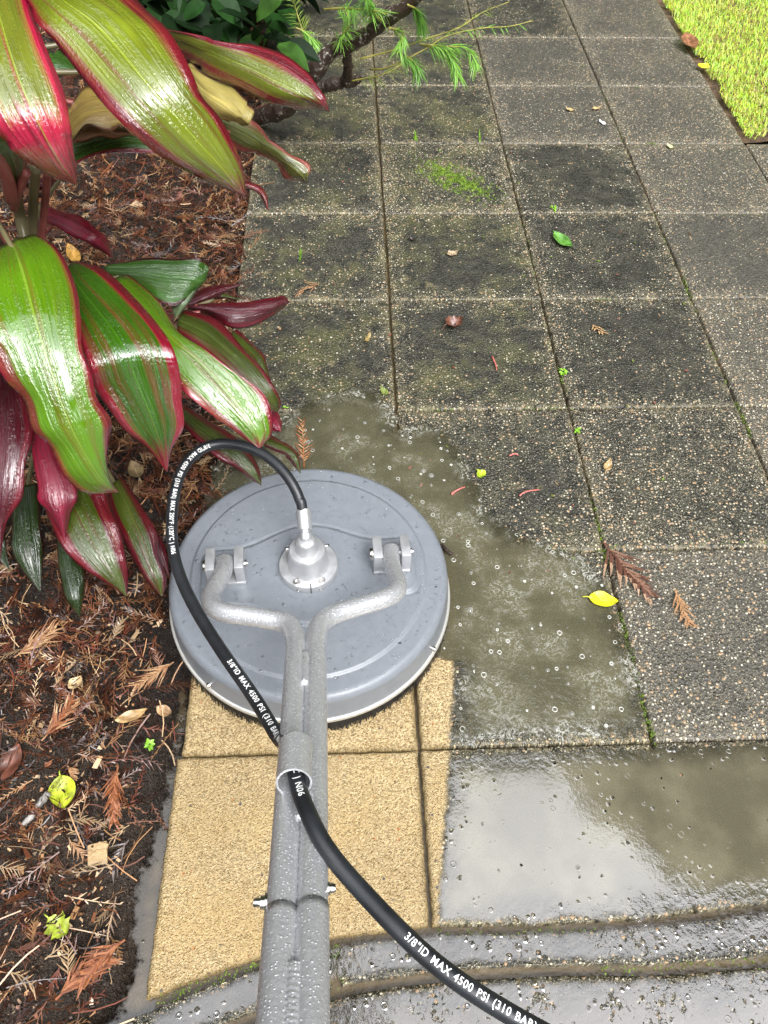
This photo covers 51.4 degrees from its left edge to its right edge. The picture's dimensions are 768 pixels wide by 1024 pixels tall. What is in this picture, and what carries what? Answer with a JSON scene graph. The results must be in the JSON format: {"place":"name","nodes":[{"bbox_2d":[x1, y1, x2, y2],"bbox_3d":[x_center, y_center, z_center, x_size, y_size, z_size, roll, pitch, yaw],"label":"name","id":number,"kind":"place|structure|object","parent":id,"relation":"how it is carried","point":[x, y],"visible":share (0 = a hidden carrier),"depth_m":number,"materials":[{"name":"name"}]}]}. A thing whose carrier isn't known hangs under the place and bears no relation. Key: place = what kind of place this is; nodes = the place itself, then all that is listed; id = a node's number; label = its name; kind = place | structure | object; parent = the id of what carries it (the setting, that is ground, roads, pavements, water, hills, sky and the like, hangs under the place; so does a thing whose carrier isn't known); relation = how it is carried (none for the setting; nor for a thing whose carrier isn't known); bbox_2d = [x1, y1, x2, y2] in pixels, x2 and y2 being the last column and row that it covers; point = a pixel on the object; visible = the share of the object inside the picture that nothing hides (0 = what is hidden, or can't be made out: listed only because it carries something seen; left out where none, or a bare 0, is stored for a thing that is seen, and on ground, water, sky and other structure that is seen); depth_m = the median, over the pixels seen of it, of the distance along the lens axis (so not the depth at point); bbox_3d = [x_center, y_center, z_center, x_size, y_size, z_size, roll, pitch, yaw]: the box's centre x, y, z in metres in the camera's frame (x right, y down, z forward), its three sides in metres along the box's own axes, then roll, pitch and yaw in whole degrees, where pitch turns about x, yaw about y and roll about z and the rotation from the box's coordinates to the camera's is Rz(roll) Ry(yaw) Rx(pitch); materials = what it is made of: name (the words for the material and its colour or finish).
{"place":"outdoors","nodes":[
{"label":"outdoors","id":0,"kind":"place"},
{"bbox_2d":[121,832,165,1022],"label":"gutter water","id":1,"kind":"structure","parent":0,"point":[139,1004],"depth_m":1.18,"materials":[{"name":"grey liquid"}]},
{"bbox_2d":[146,0,767,1023],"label":"path","id":2,"kind":"structure","parent":0,"point":[398,804],"depth_m":1.90,"materials":[{"name":"concrete"}]},
{"bbox_2d":[295,282,319,296],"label":"dead frond","id":3,"kind":"object","parent":2,"relation":"on","point":[305,288],"visible":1,"depth_m":2.09,"materials":[{"name":"brown plant"}]},
{"bbox_2d":[169,469,449,1023],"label":"surface cleaner","id":4,"kind":"object","parent":2,"relation":"on","point":[340,618],"visible":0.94,"depth_m":1.35,"materials":[{"name":"grey plastic"}]},
{"bbox_2d":[166,438,549,1023],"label":"pressure hose","id":5,"kind":"object","parent":4,"relation":"on","point":[403,934],"visible":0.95,"depth_m":0.82,"materials":[{"name":"black rubber"}]},
{"bbox_2d":[365,331,370,341],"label":"fallen leaf","id":6,"kind":"object","parent":2,"relation":"on","point":[367,337],"visible":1,"depth_m":1.98,"materials":[{"name":"beige plant"}]},
{"bbox_2d":[379,384,387,394],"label":"fallen leaf","id":7,"kind":"object","parent":2,"relation":"on","point":[384,390],"visible":1,"depth_m":1.86,"materials":[{"name":"green plant"}]},
{"bbox_2d":[211,390,646,745],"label":"puddle","id":8,"kind":"object","parent":2,"relation":"on","point":[531,601],"visible":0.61,"depth_m":1.53,"materials":[{"name":"liquid"}]},
{"bbox_2d":[294,417,312,467],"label":"dead frond","id":9,"kind":"object","parent":8,"relation":"on","point":[303,439],"visible":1,"depth_m":1.76,"materials":[{"name":"brown plant"}]},
{"bbox_2d":[441,544,452,555],"bbox_3d":[0.124,0.075,1.587,0.011,0.012,0.034,-32,60,-23],"label":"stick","id":10,"kind":"object","parent":8,"relation":"on","point":[444,548],"visible":0.98,"depth_m":1.58,"materials":[{"name":"brown plant"}]},
{"bbox_2d":[291,419,608,736],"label":"foam bubbles","id":11,"kind":"object","parent":8,"relation":"on","point":[471,571],"visible":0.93,"depth_m":1.61},
{"bbox_2d":[476,469,485,477],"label":"fallen leaf","id":12,"kind":"object","parent":8,"relation":"on","point":[481,473],"visible":1,"depth_m":1.71,"materials":[{"name":"yellow plant"}]},
{"bbox_2d":[582,591,617,606],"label":"fallen leaf","id":13,"kind":"object","parent":8,"relation":"on","point":[602,598],"visible":1,"depth_m":1.53,"materials":[{"name":"yellow plant"}]},
{"bbox_2d":[124,914,767,1023],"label":"path edging","id":14,"kind":"object","parent":2,"relation":"on","point":[725,939],"visible":0.75,"depth_m":1.16,"materials":[{"name":"concrete"}]},
{"bbox_2d":[442,315,462,330],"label":"fallen leaf","id":15,"kind":"object","parent":2,"relation":"on","point":[450,321],"visible":1,"depth_m":2.01,"materials":[{"name":"brown plant"}]},
{"bbox_2d":[447,249,458,254],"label":"fallen leaf","id":16,"kind":"object","parent":2,"relation":"on","point":[449,252],"visible":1,"depth_m":2.20,"materials":[{"name":"beige plant"}]},
{"bbox_2d":[157,91,767,1003],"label":"moss","id":17,"kind":"object","parent":2,"relation":"on","point":[453,177],"visible":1,"depth_m":1.92,"materials":[{"name":"green plant"}]},
{"bbox_2d":[253,59,691,574],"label":"leaf litter","id":18,"kind":"object","parent":2,"relation":"on","point":[638,488],"visible":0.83,"depth_m":1.95,"materials":[{"name":"brown plant"}]},
{"bbox_2d":[519,489,538,496],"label":"flower stalk","id":19,"kind":"object","parent":2,"relation":"on","point":[520,495],"visible":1,"depth_m":1.68,"materials":[{"name":"pink plant"}]},
{"bbox_2d":[551,231,572,246],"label":"fallen leaf","id":20,"kind":"object","parent":2,"relation":"on","point":[561,239],"visible":1,"depth_m":2.25,"materials":[{"name":"green plant"}]},
{"bbox_2d":[559,368,567,374],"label":"weed","id":21,"kind":"object","parent":2,"relation":"on","point":[564,372],"visible":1,"depth_m":1.92,"materials":[{"name":"green plant"}]},
{"bbox_2d":[592,325,608,334],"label":"dead frond","id":22,"kind":"object","parent":2,"relation":"on","point":[599,330],"visible":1,"depth_m":2.01,"materials":[{"name":"brown plant"}]},
{"bbox_2d":[604,458,611,472],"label":"fallen leaf","id":23,"kind":"object","parent":2,"relation":"on","point":[608,465],"visible":1,"depth_m":1.74,"materials":[{"name":"beige plant"}]},
{"bbox_2d":[453,759,767,902],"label":"puddle","id":24,"kind":"object","parent":2,"relation":"on","point":[534,826],"visible":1,"depth_m":1.27,"materials":[{"name":"liquid"}]},
{"bbox_2d":[603,542,659,605],"bbox_3d":[0.478,0.120,1.561,0.152,0.015,0.081,34,59,22],"label":"dead frond","id":25,"kind":"object","parent":2,"relation":"on","point":[632,577],"visible":1,"depth_m":1.56,"materials":[{"name":"brown plant"}]},
{"bbox_2d":[672,590,699,628],"bbox_3d":[0.568,0.184,1.515,0.044,0.013,0.090,-1,52,-2],"label":"dead frond","id":26,"kind":"object","parent":2,"relation":"on","point":[682,611],"visible":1,"depth_m":1.51,"materials":[{"name":"brown plant"}]},
{"bbox_2d":[681,32,697,48],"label":"fallen leaf","id":27,"kind":"object","parent":2,"relation":"on","point":[687,39],"visible":1,"depth_m":3.03,"materials":[{"name":"brown plant"}]},
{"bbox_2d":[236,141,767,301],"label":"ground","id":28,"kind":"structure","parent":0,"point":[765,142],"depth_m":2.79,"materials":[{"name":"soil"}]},
{"bbox_2d":[0,19,274,1023],"bbox_3d":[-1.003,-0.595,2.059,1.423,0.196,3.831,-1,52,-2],"label":"needle mulch","id":29,"kind":"object","parent":28,"relation":"on","point":[138,488],"visible":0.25,"depth_m":1.43,"materials":[{"name":"brown plant"}]},
{"bbox_2d":[0,743,21,779],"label":"fallen leaf","id":30,"kind":"object","parent":29,"relation":"on","point":[12,767],"visible":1,"depth_m":1.30,"materials":[{"name":"brown plant"}]},
{"bbox_2d":[21,791,51,825],"bbox_3d":[-0.551,0.470,1.264,0.013,0.016,0.057,24,56,16],"label":"stick","id":31,"kind":"object","parent":29,"relation":"on","point":[28,819],"visible":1,"depth_m":1.26,"materials":[{"name":"grey wood"}]},
{"bbox_2d":[14,617,66,657],"bbox_3d":[-0.617,0.230,1.427,0.052,0.024,0.097,36,60,24],"label":"dead frond","id":32,"kind":"object","parent":29,"relation":"on","point":[42,638],"visible":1,"depth_m":1.43,"materials":[{"name":"brown plant"}]},
{"bbox_2d":[43,912,69,940],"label":"weed","id":33,"kind":"object","parent":29,"relation":"on","point":[64,924],"visible":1,"depth_m":1.17,"materials":[{"name":"plant"}]},
{"bbox_2d":[41,688,81,740],"bbox_3d":[-0.538,0.342,1.346,0.048,0.018,0.096,7,53,4],"label":"dead frond","id":34,"kind":"object","parent":29,"relation":"on","point":[56,724],"visible":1,"depth_m":1.34,"materials":[{"name":"brown plant"}]},
{"bbox_2d":[48,769,75,807],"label":"fallen leaf","id":35,"kind":"object","parent":29,"relation":"on","point":[67,785],"visible":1,"depth_m":1.28,"materials":[{"name":"yellow plant"}]},
{"bbox_2d":[66,243,80,260],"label":"fallen leaf","id":36,"kind":"object","parent":29,"relation":"on","point":[73,253],"visible":0.91,"depth_m":2.08,"materials":[{"name":"orange plant"}]},
{"bbox_2d":[68,676,81,688],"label":"fallen leaf","id":37,"kind":"object","parent":29,"relation":"on","point":[79,681],"visible":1,"depth_m":1.39,"materials":[{"name":"beige plant"}]},
{"bbox_2d":[55,946,121,999],"bbox_3d":[-0.419,0.645,1.128,0.097,0.017,0.045,-17,55,-14],"label":"dead frond","id":38,"kind":"object","parent":29,"relation":"on","point":[68,987],"visible":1,"depth_m":1.12,"materials":[{"name":"brown plant"}]},
{"bbox_2d":[70,939,124,999],"bbox_3d":[-0.413,0.638,1.129,0.043,0.018,0.092,24,56,16],"label":"dead frond","id":39,"kind":"object","parent":29,"relation":"on","point":[92,968],"visible":1,"depth_m":1.13,"materials":[{"name":"brown plant"}]},
{"bbox_2d":[87,841,108,867],"bbox_3d":[-0.442,0.528,1.234,0.033,0.008,0.035,-10,53,-9],"label":"wood chip","id":40,"kind":"object","parent":29,"relation":"on","point":[100,854],"visible":1,"depth_m":1.23,"materials":[{"name":"beige wood"}]},
{"bbox_2d":[100,766,123,830],"bbox_3d":[-0.431,0.457,1.270,0.039,0.013,0.106,-16,55,-13],"label":"dead frond","id":41,"kind":"object","parent":29,"relation":"on","point":[113,800],"visible":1,"depth_m":1.27,"materials":[{"name":"brown plant"}]},
{"bbox_2d":[115,708,146,722],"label":"fallen leaf","id":42,"kind":"object","parent":29,"relation":"on","point":[129,716],"visible":1,"depth_m":1.36,"materials":[{"name":"brown plant"}]},
{"bbox_2d":[128,460,143,482],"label":"fallen leaf","id":43,"kind":"object","parent":29,"relation":"on","point":[135,469],"visible":1,"depth_m":1.67,"materials":[{"name":"beige plant"}]},
{"bbox_2d":[123,662,173,698],"bbox_3d":[-0.412,0.292,1.395,0.095,0.016,0.046,-15,54,-13],"label":"dead frond","id":44,"kind":"object","parent":29,"relation":"on","point":[159,669],"visible":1,"depth_m":1.40,"materials":[{"name":"brown plant"}]},
{"bbox_2d":[144,738,154,750],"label":"weed","id":45,"kind":"object","parent":29,"relation":"on","point":[148,745],"visible":1,"depth_m":1.33,"materials":[{"name":"green plant"}]},
{"bbox_2d":[156,705,170,716],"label":"fallen leaf","id":46,"kind":"object","parent":29,"relation":"on","point":[166,710],"visible":1,"depth_m":1.37,"materials":[{"name":"brown plant"}]},
{"bbox_2d":[0,0,328,616],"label":"cordyline plant","id":47,"kind":"object","parent":29,"relation":"on","point":[149,88],"visible":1,"depth_m":1.17,"materials":[{"name":"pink plant"}]},
{"bbox_2d":[138,0,328,71],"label":"broadleaf shrub","id":48,"kind":"object","parent":29,"relation":"on","point":[229,21],"visible":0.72,"depth_m":2.31,"materials":[{"name":"green plant"}]},
{"bbox_2d":[252,0,531,125],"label":"tree branch","id":49,"kind":"object","parent":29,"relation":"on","point":[346,43],"visible":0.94,"depth_m":2.09,"materials":[{"name":"green plant"}]},
{"bbox_2d":[330,967,767,1023],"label":"pavement","id":50,"kind":"structure","parent":0,"point":[740,996],"depth_m":1.13,"materials":[{"name":"concrete"}]},
{"bbox_2d":[656,0,767,142],"bbox_3d":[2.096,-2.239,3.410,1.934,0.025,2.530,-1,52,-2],"label":"lawn grass","id":51,"kind":"structure","parent":0,"point":[687,22],"depth_m":3.02,"materials":[{"name":"green plant"}]},
{"bbox_2d":[698,63,709,67],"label":"fallen leaf","id":52,"kind":"object","parent":51,"relation":"on","point":[702,65],"visible":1,"depth_m":2.92,"materials":[{"name":"yellow plant"}]}
]}

